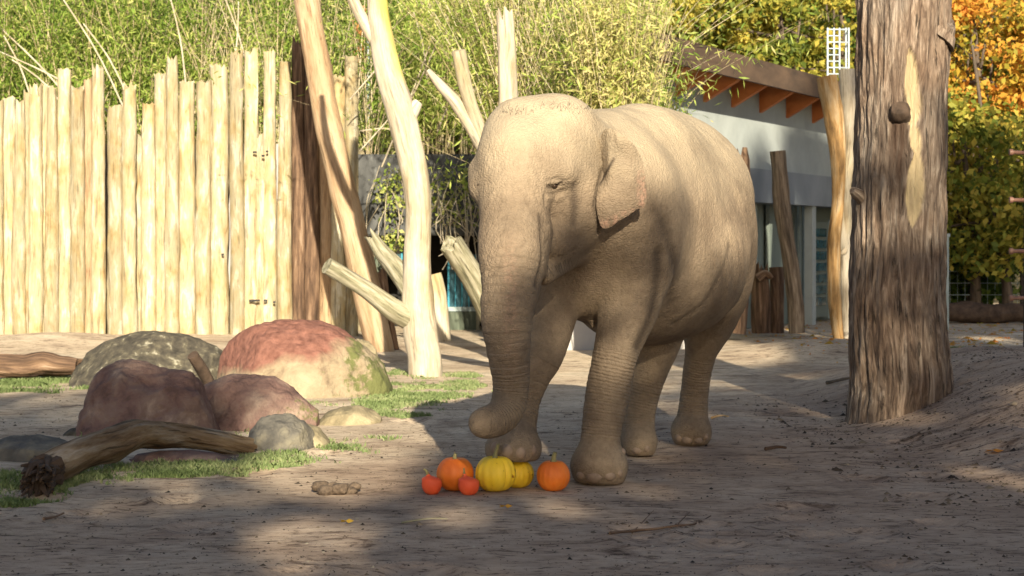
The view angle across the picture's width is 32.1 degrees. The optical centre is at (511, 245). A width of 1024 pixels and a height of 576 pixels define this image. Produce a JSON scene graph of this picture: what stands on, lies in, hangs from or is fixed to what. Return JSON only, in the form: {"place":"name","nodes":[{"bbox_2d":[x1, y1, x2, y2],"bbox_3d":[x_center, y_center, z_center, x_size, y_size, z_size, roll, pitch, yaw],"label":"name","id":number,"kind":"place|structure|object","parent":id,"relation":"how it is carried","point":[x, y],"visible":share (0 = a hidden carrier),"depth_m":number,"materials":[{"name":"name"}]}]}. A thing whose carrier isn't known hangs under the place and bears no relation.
{"place":"outdoors","nodes":[
{"label":"outdoors","id":0,"kind":"place"},
{"bbox_2d":[352,6,366,149],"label":"timber column","id":1,"kind":"structure","parent":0,"point":[359,52],"depth_m":35.37,"materials":[{"name":"brown wood"}]},
{"bbox_2d":[366,40,369,144],"bbox_3d":[-2.790,-3.029,34.500,0.085,2.544,0.070,0,0,0],"label":"steel tube","id":2,"kind":"object","parent":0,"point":[367,51],"visible":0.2,"depth_m":34.47,"materials":[{"name":"grey metal"}]},
{"bbox_2d":[0,303,1023,575],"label":"ground","id":3,"kind":"structure","parent":0,"point":[770,369],"depth_m":11.37,"materials":[{"name":"soil"}]},
{"bbox_2d":[0,434,66,461],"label":"stone","id":4,"kind":"object","parent":3,"relation":"on","point":[20,448],"visible":0.45,"depth_m":13.27,"materials":[{"name":"grey stone"}]},
{"bbox_2d":[0,351,82,377],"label":"lying log","id":5,"kind":"object","parent":3,"relation":"on","point":[41,363],"visible":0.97,"depth_m":20.89,"materials":[{"name":"brown wood"}]},
{"bbox_2d":[1,1,92,70],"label":"tree","id":6,"kind":"object","parent":3,"relation":"on","point":[50,18],"visible":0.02,"depth_m":45.33,"materials":[{"name":"green plant"}]},
{"bbox_2d":[42,512,63,519],"bbox_3d":[-2.717,1.603,10.556,0.019,0.028,0.277,0,0,10],"label":"stick","id":7,"kind":"object","parent":3,"relation":"on","point":[50,517],"visible":1,"depth_m":10.51,"materials":[{"name":"brown wood"}]},
{"bbox_2d":[62,428,75,435],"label":"stone","id":8,"kind":"object","parent":3,"relation":"on","point":[71,432],"visible":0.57,"depth_m":15.02,"materials":[{"name":"stone"}]},
{"bbox_2d":[0,375,248,436],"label":"grass","id":9,"kind":"structure","parent":3,"relation":"on","point":[7,385],"depth_m":20.33,"materials":[{"name":"green plant"}]},
{"bbox_2d":[19,419,257,497],"bbox_3d":[-2.713,1.468,12.633,0.570,0.398,2.770,0,0,21],"label":"fallen branch","id":10,"kind":"object","parent":3,"relation":"on","point":[45,473],"visible":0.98,"depth_m":12.60,"materials":[{"name":"brown wood"}]},
{"bbox_2d":[68,331,222,387],"bbox_3d":[-4.140,1.382,20.655,1.883,0.794,1.461,0,0,0],"label":"boulder","id":11,"kind":"object","parent":3,"relation":"on","point":[168,350],"visible":0.38,"depth_m":20.33,"materials":[{"name":"stone"}]},
{"bbox_2d":[75,359,220,435],"bbox_3d":[-3.134,1.392,15.336,1.226,0.837,1.061,0,0,0],"label":"boulder","id":12,"kind":"object","parent":3,"relation":"on","point":[119,391],"visible":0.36,"depth_m":15.02,"materials":[{"name":"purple stone"}]},
{"bbox_2d":[0,454,327,507],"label":"grass","id":13,"kind":"structure","parent":3,"relation":"on","point":[183,468],"depth_m":12.44,"materials":[{"name":"green plant"}]},
{"bbox_2d":[0,36,358,336],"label":"palisade fence","id":14,"kind":"object","parent":3,"relation":"on","point":[167,239],"visible":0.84,"depth_m":30.92,"materials":[{"name":"brown wood"}]},
{"bbox_2d":[129,450,242,463],"bbox_3d":[-2.424,1.580,13.309,0.878,0.105,0.430,0,0,0],"label":"stone","id":15,"kind":"object","parent":3,"relation":"on","point":[174,455],"visible":0.58,"depth_m":13.20,"materials":[{"name":"stone"}]},
{"bbox_2d":[105,144,291,332],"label":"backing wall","id":16,"kind":"structure","parent":3,"relation":"on","point":[106,191],"depth_m":31.50,"materials":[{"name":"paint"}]},
{"bbox_2d":[187,351,213,384],"bbox_3d":[-2.998,1.200,17.198,0.122,0.374,0.329,0,0,33],"label":"log stub","id":17,"kind":"object","parent":3,"relation":"on","point":[200,367],"visible":0.89,"depth_m":17.14,"materials":[{"name":"brown wood"}]},
{"bbox_2d":[218,458,239,463],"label":"stone","id":18,"kind":"object","parent":3,"relation":"on","point":[235,459],"visible":0.21,"depth_m":13.07,"materials":[{"name":"grey stone"}]},
{"bbox_2d":[204,373,319,431],"bbox_3d":[-2.321,1.454,15.911,1.197,0.626,0.978,0,0,0],"label":"boulder","id":19,"kind":"object","parent":3,"relation":"on","point":[240,402],"visible":0.48,"depth_m":15.64,"materials":[{"name":"purple stone"}]},
{"bbox_2d":[248,413,314,450],"bbox_3d":[-1.824,1.506,14.114,0.578,0.355,0.588,0,0,0],"label":"stone","id":20,"kind":"object","parent":3,"relation":"on","point":[284,431],"visible":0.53,"depth_m":13.93,"materials":[{"name":"grey stone"}]},
{"bbox_2d":[173,0,395,52],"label":"tree","id":21,"kind":"object","parent":3,"relation":"on","point":[261,16],"visible":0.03,"depth_m":45.03,"materials":[{"name":"green plant"}]},
{"bbox_2d":[217,319,392,397],"bbox_3d":[-2.264,1.328,19.350,1.933,1.067,1.716,0,0,0],"label":"boulder","id":22,"kind":"object","parent":3,"relation":"on","point":[312,359],"visible":0.56,"depth_m":18.83,"materials":[{"name":"red stone"}]},
{"bbox_2d":[308,424,329,446],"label":"stone","id":23,"kind":"object","parent":3,"relation":"on","point":[320,437],"visible":0.34,"depth_m":14.19,"materials":[{"name":"beige stone"}]},
{"bbox_2d":[311,480,360,495],"bbox_3d":[-1.140,1.575,11.507,0.324,0.104,0.204,0,0,0],"label":"dung pile","id":24,"kind":"object","parent":3,"relation":"on","point":[324,488],"visible":0.99,"depth_m":11.45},
{"bbox_2d":[294,0,394,351],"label":"leaning log","id":25,"kind":"object","parent":3,"relation":"on","point":[360,260],"visible":0.91,"depth_m":27.16,"materials":[{"name":"beige wood"}]},
{"bbox_2d":[339,519,352,522],"bbox_3d":[-0.941,1.567,10.128,0.086,0.023,0.063,0,0,0],"label":"fallen leaf","id":26,"kind":"object","parent":3,"relation":"on","point":[348,520],"visible":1,"depth_m":10.13,"materials":[{"name":"yellow plant"}]},
{"bbox_2d":[319,405,381,425],"bbox_3d":[-1.476,1.557,16.221,0.580,0.210,0.569,0,0,0],"label":"stone","id":27,"kind":"object","parent":3,"relation":"on","point":[351,415],"visible":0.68,"depth_m":16.02,"materials":[{"name":"beige stone"}]},
{"bbox_2d":[237,368,492,466],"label":"grass","id":28,"kind":"structure","parent":3,"relation":"on","point":[403,397],"depth_m":18.14,"materials":[{"name":"green plant"}]},
{"bbox_2d":[358,147,373,330],"bbox_3d":[-2.764,0.414,33.303,0.482,4.544,0.547,0,0,0],"label":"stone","id":29,"kind":"object","parent":3,"relation":"on","point":[362,151],"visible":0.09,"depth_m":33.47,"materials":[{"name":"grey stone"}]},
{"bbox_2d":[357,339,377,355],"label":"boulder","id":30,"kind":"object","parent":3,"relation":"on","point":[369,346],"visible":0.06,"depth_m":20.56,"materials":[{"name":"yellow stone"}]},
{"bbox_2d":[322,0,442,376],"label":"dead tree","id":31,"kind":"object","parent":3,"relation":"on","point":[412,314],"visible":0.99,"depth_m":21.85,"materials":[{"name":"brown wood"}]},
{"bbox_2d":[378,268,398,349],"bbox_3d":[-1.972,1.002,27.304,0.510,1.480,0.278,0,0,0],"label":"stump","id":32,"kind":"object","parent":3,"relation":"on","point":[382,276],"visible":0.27,"depth_m":27.21,"materials":[{"name":"brown wood"}]},
{"bbox_2d":[358,154,481,329],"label":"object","id":33,"kind":"structure","parent":3,"relation":"on","point":[463,315],"depth_m":33.00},
{"bbox_2d":[388,240,400,257],"bbox_3d":[-2.230,0.121,33.900,0.280,0.515,0.030,0,0,0],"label":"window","id":34,"kind":"structure","parent":33,"relation":"in","point":[398,252],"depth_m":33.88,"materials":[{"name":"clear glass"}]},
{"bbox_2d":[365,158,479,269],"bbox_3d":[-1.277,-0.567,32.386,2.817,2.163,0.921,0,0,0],"label":"climbing plant","id":35,"kind":"object","parent":33,"relation":"attached to","point":[442,209],"visible":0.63,"depth_m":32.38,"materials":[{"name":"green plant"}]},
{"bbox_2d":[448,254,475,306],"bbox_3d":[-0.946,0.689,33.883,0.560,1.044,0.065,0,0,0],"label":"window","id":36,"kind":"structure","parent":33,"relation":"in","point":[458,296],"depth_m":33.88,"materials":[{"name":"teal glass"}]},
{"bbox_2d":[449,311,475,329],"bbox_3d":[-0.939,1.545,33.890,0.545,0.606,0.080,0,0,0],"label":"door panel","id":37,"kind":"structure","parent":33,"relation":"in","point":[459,320],"depth_m":33.85,"materials":[{"name":"grey wood"}]},
{"bbox_2d":[401,518,446,522],"bbox_3d":[-0.505,1.576,10.211,0.267,0.024,0.039,0,0,-12],"label":"stick","id":38,"kind":"object","parent":3,"relation":"on","point":[420,519],"visible":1,"depth_m":10.21,"materials":[{"name":"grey wood"}]},
{"bbox_2d":[422,468,441,494],"bbox_3d":[-0.516,1.516,11.451,0.130,0.167,0.130,0,0,0],"label":"pumpkin","id":39,"kind":"object","parent":3,"relation":"on","point":[431,485],"visible":1,"depth_m":11.40,"materials":[{"name":"orange food"}]},
{"bbox_2d":[431,272,450,341],"bbox_3d":[-1.222,1.055,29.601,0.442,1.225,0.335,0,0,0],"label":"stump","id":40,"kind":"object","parent":3,"relation":"on","point":[441,312],"visible":0.58,"depth_m":29.46,"materials":[{"name":"brown wood"}]},
{"bbox_2d":[436,452,473,490],"bbox_3d":[-0.371,1.471,11.618,0.244,0.248,0.243,0,0,0],"label":"pumpkin","id":41,"kind":"object","parent":3,"relation":"on","point":[449,473],"visible":0.84,"depth_m":11.53,"materials":[{"name":"orange food"}]},
{"bbox_2d":[458,467,478,494],"bbox_3d":[-0.278,1.510,11.420,0.136,0.178,0.136,0,0,0],"label":"pumpkin","id":42,"kind":"object","parent":3,"relation":"on","point":[467,485],"visible":1,"depth_m":11.37,"materials":[{"name":"orange food"}]},
{"bbox_2d":[426,6,517,321],"bbox_3d":[-0.245,-0.688,22.587,1.740,4.829,0.768,0,0,-32],"label":"dead tree","id":43,"kind":"object","parent":3,"relation":"on","point":[460,257],"visible":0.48,"depth_m":22.42,"materials":[{"name":"brown wood"}]},
{"bbox_2d":[475,444,515,491],"bbox_3d":[-0.107,1.439,11.578,0.264,0.310,0.276,0,0,0],"label":"pumpkin","id":44,"kind":"object","parent":3,"relation":"on","point":[495,472],"visible":0.98,"depth_m":11.48,"materials":[{"name":"yellow food"}]},
{"bbox_2d":[0,345,1023,575],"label":"soil crumbs","id":45,"kind":"object","parent":3,"relation":"on","point":[692,561],"visible":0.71,"depth_m":10.43,"materials":[{"name":"brown soil"}]},
{"bbox_2d":[11,412,1021,574],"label":"pebbles","id":46,"kind":"object","parent":3,"relation":"on","point":[373,566],"visible":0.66,"depth_m":9.97,"materials":[{"name":"brown stone"}]},
{"bbox_2d":[511,462,533,487],"bbox_3d":[0.038,1.502,11.778,0.216,0.191,0.210,0,0,0],"label":"pumpkin","id":47,"kind":"object","parent":3,"relation":"on","point":[524,477],"visible":0.56,"depth_m":11.70,"materials":[{"name":"yellow food"}]},
{"bbox_2d":[537,452,569,490],"bbox_3d":[0.270,1.469,11.621,0.218,0.259,0.220,0,0,0],"label":"pumpkin","id":48,"kind":"object","parent":3,"relation":"on","point":[553,473],"visible":1,"depth_m":11.54,"materials":[{"name":"orange food"}]},
{"bbox_2d":[494,0,723,113],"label":"bamboo clump","id":49,"kind":"object","parent":3,"relation":"on","point":[619,62],"visible":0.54,"depth_m":24.55,"materials":[{"name":"green plant"}]},
{"bbox_2d":[468,93,757,484],"bbox_3d":[0.750,0.275,12.700,1.414,2.651,4.172,0,0,23],"label":"elephant","id":50,"kind":"object","parent":3,"relation":"on","point":[627,234],"visible":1,"depth_m":11.92},
{"bbox_2d":[567,320,684,349],"bbox_3d":[1.300,1.040,28.087,2.900,1.420,2.225,0,0,0],"label":"planter","id":51,"kind":"object","parent":3,"relation":"on","point":[583,336],"depth_m":26.98,"materials":[{"name":"paint"}]},
{"bbox_2d":[168,0,851,187],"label":"bamboo clump","id":52,"kind":"object","parent":51,"relation":"in","point":[526,80],"visible":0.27,"depth_m":27.27,"materials":[{"name":"green plant"}]},
{"bbox_2d":[350,1,485,166],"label":"cane bundle","id":53,"kind":"object","parent":52,"relation":"attached to","point":[413,93],"visible":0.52,"depth_m":29.99,"materials":[{"name":"beige plant"}]},
{"bbox_2d":[516,0,712,121],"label":"bamboo clump","id":54,"kind":"object","parent":51,"relation":"in","point":[680,100],"visible":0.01,"depth_m":27.34,"materials":[{"name":"green plant"}]},
{"bbox_2d":[609,510,710,534],"bbox_3d":[0.855,1.584,10.116,0.296,0.062,1.019,0,0,22],"label":"stick","id":55,"kind":"object","parent":3,"relation":"on","point":[632,531],"visible":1,"depth_m":9.98,"materials":[{"name":"brown wood"}]},
{"bbox_2d":[576,0,768,51],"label":"tree","id":56,"kind":"object","parent":3,"relation":"on","point":[744,12],"visible":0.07,"depth_m":42.73,"materials":[{"name":"green plant"}]},
{"bbox_2d":[711,415,728,418],"bbox_3d":[1.907,1.587,16.502,0.176,0.030,0.120,0,0,-16],"label":"stick","id":57,"kind":"object","parent":3,"relation":"on","point":[716,416],"visible":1,"depth_m":16.49,"materials":[{"name":"orange wood"}]},
{"bbox_2d":[626,29,839,328],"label":"elephant house","id":58,"kind":"structure","parent":3,"relation":"on","point":[774,107],"depth_m":33.95,"materials":[{"name":"grey concrete"}]},
{"bbox_2d":[747,294,750,327],"bbox_3d":[4.429,0.385,33.837,0.080,2.370,1.020,0,0,28],"label":"door panel","id":59,"kind":"structure","parent":58,"relation":"in","point":[749,306],"depth_m":33.95,"materials":[{"name":"grey metal"}]},
{"bbox_2d":[766,205,786,323],"bbox_3d":[5.261,0.385,35.425,0.080,2.370,1.020,0,0,28],"label":"door panel","id":60,"kind":"structure","parent":58,"relation":"in","point":[773,256],"depth_m":35.11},
{"bbox_2d":[791,206,801,283],"bbox_3d":[5.964,0.385,36.768,0.080,2.370,1.020,0,0,28],"label":"door panel","id":61,"kind":"structure","parent":58,"relation":"in","point":[793,209],"depth_m":36.41,"materials":[{"name":"grey metal"}]},
{"bbox_2d":[816,222,827,316],"bbox_3d":[6.535,0.500,37.535,0.080,2.000,1.500,0,0,28],"label":"side door","id":62,"kind":"structure","parent":58,"relation":"in","point":[821,227],"depth_m":37.45,"materials":[{"name":"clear glass"}]},
{"bbox_2d":[827,28,849,75],"bbox_3d":[7.062,-4.159,38.323,0.399,1.135,0.875,0,0,21],"label":"roof ladder","id":63,"kind":"object","parent":58,"relation":"on","point":[834,48],"visible":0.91,"depth_m":38.14,"materials":[{"name":"white metal"}]},
{"bbox_2d":[653,0,825,64],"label":"tree","id":64,"kind":"object","parent":3,"relation":"on","point":[732,29],"visible":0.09,"depth_m":45.58,"materials":[{"name":"green plant"}]},
{"bbox_2d":[733,147,749,334],"bbox_3d":[3.846,-0.080,29.998,0.483,3.151,0.337,0,0,0],"label":"log post","id":65,"kind":"object","parent":3,"relation":"on","point":[741,327],"visible":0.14,"depth_m":29.88,"materials":[{"name":"brown plant"}]},
{"bbox_2d":[751,262,772,333],"bbox_3d":[4.342,0.899,30.957,0.353,1.259,0.445,0,0,-9],"label":"log post","id":66,"kind":"object","parent":3,"relation":"on","point":[760,309],"visible":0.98,"depth_m":30.86,"materials":[{"name":"brown wood"}]},
{"bbox_2d":[679,0,854,80],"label":"tree","id":67,"kind":"object","parent":3,"relation":"on","point":[792,57],"visible":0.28,"depth_m":44.15,"materials":[{"name":"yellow plant"}]},
{"bbox_2d":[764,445,786,450],"bbox_3d":[2.041,1.571,13.808,0.177,0.038,0.065,0,0,-5],"label":"stick","id":68,"kind":"object","parent":3,"relation":"on","point":[773,447],"visible":1,"depth_m":13.80,"materials":[{"name":"brown wood"}]},
{"bbox_2d":[769,267,783,332],"bbox_3d":[4.642,0.952,31.200,0.265,1.164,0.252,0,0,0],"label":"log post","id":69,"kind":"object","parent":3,"relation":"on","point":[777,298],"visible":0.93,"depth_m":31.09,"materials":[{"name":"brown wood"}]},
{"bbox_2d":[770,150,804,333],"bbox_3d":[4.720,-0.064,30.497,0.599,3.139,0.301,0,0,0],"label":"leaning post","id":70,"kind":"object","parent":3,"relation":"on","point":[785,231],"visible":1,"depth_m":30.38,"materials":[{"name":"brown wood"}]},
{"bbox_2d":[816,74,845,338],"bbox_3d":[5.419,-0.623,30.196,0.501,4.562,0.367,0,0,0],"label":"forked post","id":71,"kind":"object","parent":3,"relation":"on","point":[830,100],"visible":0.95,"depth_m":30.10,"materials":[{"name":"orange wood"}]},
{"bbox_2d":[825,377,848,383],"bbox_3d":[3.530,1.454,19.198,0.045,0.125,0.528,0,0,-19],"label":"stick","id":72,"kind":"object","parent":3,"relation":"on","point":[835,380],"visible":0.79,"depth_m":19.24,"materials":[{"name":"brown wood"}]},
{"bbox_2d":[838,69,854,337],"bbox_3d":[5.811,-0.710,30.661,0.404,4.683,0.625,0,0,0],"label":"forked post","id":73,"kind":"object","parent":3,"relation":"on","point":[847,84],"visible":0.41,"depth_m":30.68,"materials":[{"name":"brown wood"}]},
{"bbox_2d":[742,348,1023,506],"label":"bank debris","id":74,"kind":"object","parent":3,"relation":"on","point":[916,466],"visible":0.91,"depth_m":13.95,"materials":[{"name":"brown soil"}]},
{"bbox_2d":[745,321,1022,362],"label":"litter","id":75,"kind":"object","parent":3,"relation":"on","point":[951,343],"visible":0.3,"depth_m":30.49,"materials":[{"name":"orange plant"}]},
{"bbox_2d":[844,0,955,423],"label":"tree trunk","id":76,"kind":"object","parent":3,"relation":"on","point":[899,356],"visible":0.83,"depth_m":15.84,"materials":[{"name":"brown plant"}]},
{"bbox_2d":[946,234,949,328],"bbox_3d":[8.287,0.723,34.000,0.140,1.905,0.140,0,0,0],"label":"gate post","id":77,"kind":"object","parent":3,"relation":"on","point":[947,286],"visible":0.32,"depth_m":33.95,"materials":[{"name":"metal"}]},
{"bbox_2d":[948,57,1002,217],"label":"sapling","id":78,"kind":"object","parent":3,"relation":"on","point":[951,119],"visible":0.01,"depth_m":40.97,"materials":[{"name":"green plant"}]},
{"bbox_2d":[948,45,1016,300],"bbox_3d":[9.982,-1.351,38.604,3.247,6.007,2.234,0,0,0],"label":"sapling","id":79,"kind":"object","parent":3,"relation":"on","point":[969,87],"visible":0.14,"depth_m":38.51,"materials":[{"name":"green plant"}]},
{"bbox_2d":[946,90,1023,302],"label":"tree","id":80,"kind":"object","parent":3,"relation":"on","point":[984,132],"visible":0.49,"depth_m":37.26,"materials":[{"name":"green plant"}]},
{"bbox_2d":[947,159,1023,303],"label":"tree","id":81,"kind":"object","parent":3,"relation":"on","point":[1002,235],"visible":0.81,"depth_m":36.81,"materials":[{"name":"green plant"}]},
{"bbox_2d":[949,226,1021,304],"bbox_3d":[9.889,0.451,39.034,3.377,2.511,3.478,0,0,-42],"label":"tree","id":82,"kind":"object","parent":3,"relation":"on","point":[993,288],"visible":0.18,"depth_m":38.30,"materials":[{"name":"green plant"}]},
{"bbox_2d":[949,301,1022,322],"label":"barrier log","id":83,"kind":"object","parent":3,"relation":"on","point":[967,312],"visible":0.72,"depth_m":36.34,"materials":[{"name":"brown wood"}]},
{"bbox_2d":[949,236,1022,303],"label":"wire fence","id":84,"kind":"object","parent":3,"relation":"on","point":[1021,284],"visible":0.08,"depth_m":38.00,"materials":[{"name":"metal"}]},
{"bbox_2d":[948,58,1023,211],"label":"sapling","id":85,"kind":"object","parent":3,"relation":"on","point":[988,99],"visible":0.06,"depth_m":39.93,"materials":[{"name":"green plant"}]},
{"bbox_2d":[951,0,1023,89],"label":"tree","id":86,"kind":"object","parent":3,"relation":"on","point":[966,46],"visible":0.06,"depth_m":43.33,"materials":[{"name":"orange plant"}]},
{"bbox_2d":[1009,149,1023,346],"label":"electric fence post","id":87,"kind":"object","parent":3,"relation":"on","point":[1011,200],"visible":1,"depth_m":23.75,"materials":[{"name":"grey metal"}]},
{"bbox_2d":[31,0,1023,302],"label":"wooded hillside","id":88,"kind":"structure","parent":0,"point":[995,300],"depth_m":63.08,"materials":[{"name":"green plant"}]},
{"bbox_2d":[7,0,234,58],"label":"tree","id":89,"kind":"object","parent":88,"relation":"on","point":[196,5],"visible":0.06,"depth_m":45.51,"materials":[{"name":"green plant"}]},
{"bbox_2d":[1,0,259,102],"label":"tree","id":90,"kind":"object","parent":88,"relation":"on","point":[138,15],"visible":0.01,"depth_m":52.86,"materials":[{"name":"green plant"}]},
{"bbox_2d":[89,0,376,118],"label":"tree","id":91,"kind":"object","parent":88,"relation":"on","point":[243,30],"visible":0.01,"depth_m":52.34,"materials":[{"name":"green plant"}]},
{"bbox_2d":[765,0,855,76],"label":"tree","id":92,"kind":"object","parent":88,"relation":"on","point":[841,11],"visible":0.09,"depth_m":45.51,"materials":[{"name":"yellow plant"}]},
{"bbox_2d":[683,1,964,74],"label":"tree","id":93,"kind":"object","parent":88,"relation":"on","point":[847,26],"visible":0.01,"depth_m":53.41,"materials":[{"name":"green plant"}]},
{"bbox_2d":[750,5,1006,137],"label":"tree","id":94,"kind":"object","parent":88,"relation":"on","point":[854,20],"visible":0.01,"depth_m":53.74,"materials":[{"name":"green plant"}]},
{"bbox_2d":[814,5,1017,210],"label":"tree","id":95,"kind":"object","parent":88,"relation":"on","point":[849,20],"depth_m":53.32,"materials":[{"name":"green plant"}]},
{"bbox_2d":[955,0,1015,161],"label":"tree","id":96,"kind":"object","parent":88,"relation":"on","point":[994,10],"depth_m":51.73,"materials":[{"name":"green plant"}]},
{"bbox_2d":[947,37,1023,192],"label":"tree","id":97,"kind":"object","parent":88,"relation":"on","point":[1003,70],"visible":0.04,"depth_m":41.41,"materials":[{"name":"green plant"}]},
{"bbox_2d":[948,0,1023,303],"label":"tree","id":98,"kind":"object","parent":88,"relation":"on","point":[967,16],"visible":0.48,"depth_m":39.18,"materials":[{"name":"orange plant"}]},
{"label":"planted bank","id":99,"kind":"structure","parent":0,"visible":0},
{"bbox_2d":[0,0,342,143],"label":"bamboo clump","id":100,"kind":"object","parent":99,"relation":"on","point":[41,48],"visible":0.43,"depth_m":33.34,"materials":[{"name":"green plant"}]},
{"bbox_2d":[0,0,243,111],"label":"cane bundle","id":101,"kind":"object","parent":100,"relation":"attached to","point":[53,80],"visible":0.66,"depth_m":32.19,"materials":[{"name":"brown wood"}]},
{"bbox_2d":[68,0,356,143],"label":"bamboo clump","id":102,"kind":"object","parent":99,"relation":"on","point":[205,70],"visible":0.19,"depth_m":33.67,"materials":[{"name":"green plant"}]},
{"bbox_2d":[161,0,464,153],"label":"bamboo clump","id":103,"kind":"object","parent":99,"relation":"on","point":[364,102],"visible":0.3,"depth_m":33.69,"materials":[{"name":"green plant"}]},
{"bbox_2d":[283,0,501,153],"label":"bamboo clump","id":104,"kind":"object","parent":99,"relation":"on","point":[428,130],"visible":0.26,"depth_m":35.73,"materials":[{"name":"green plant"}]},
{"bbox_2d":[406,0,549,153],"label":"bamboo clump","id":105,"kind":"object","parent":99,"relation":"on","point":[469,145],"visible":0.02,"depth_m":35.86,"materials":[{"name":"green plant"}]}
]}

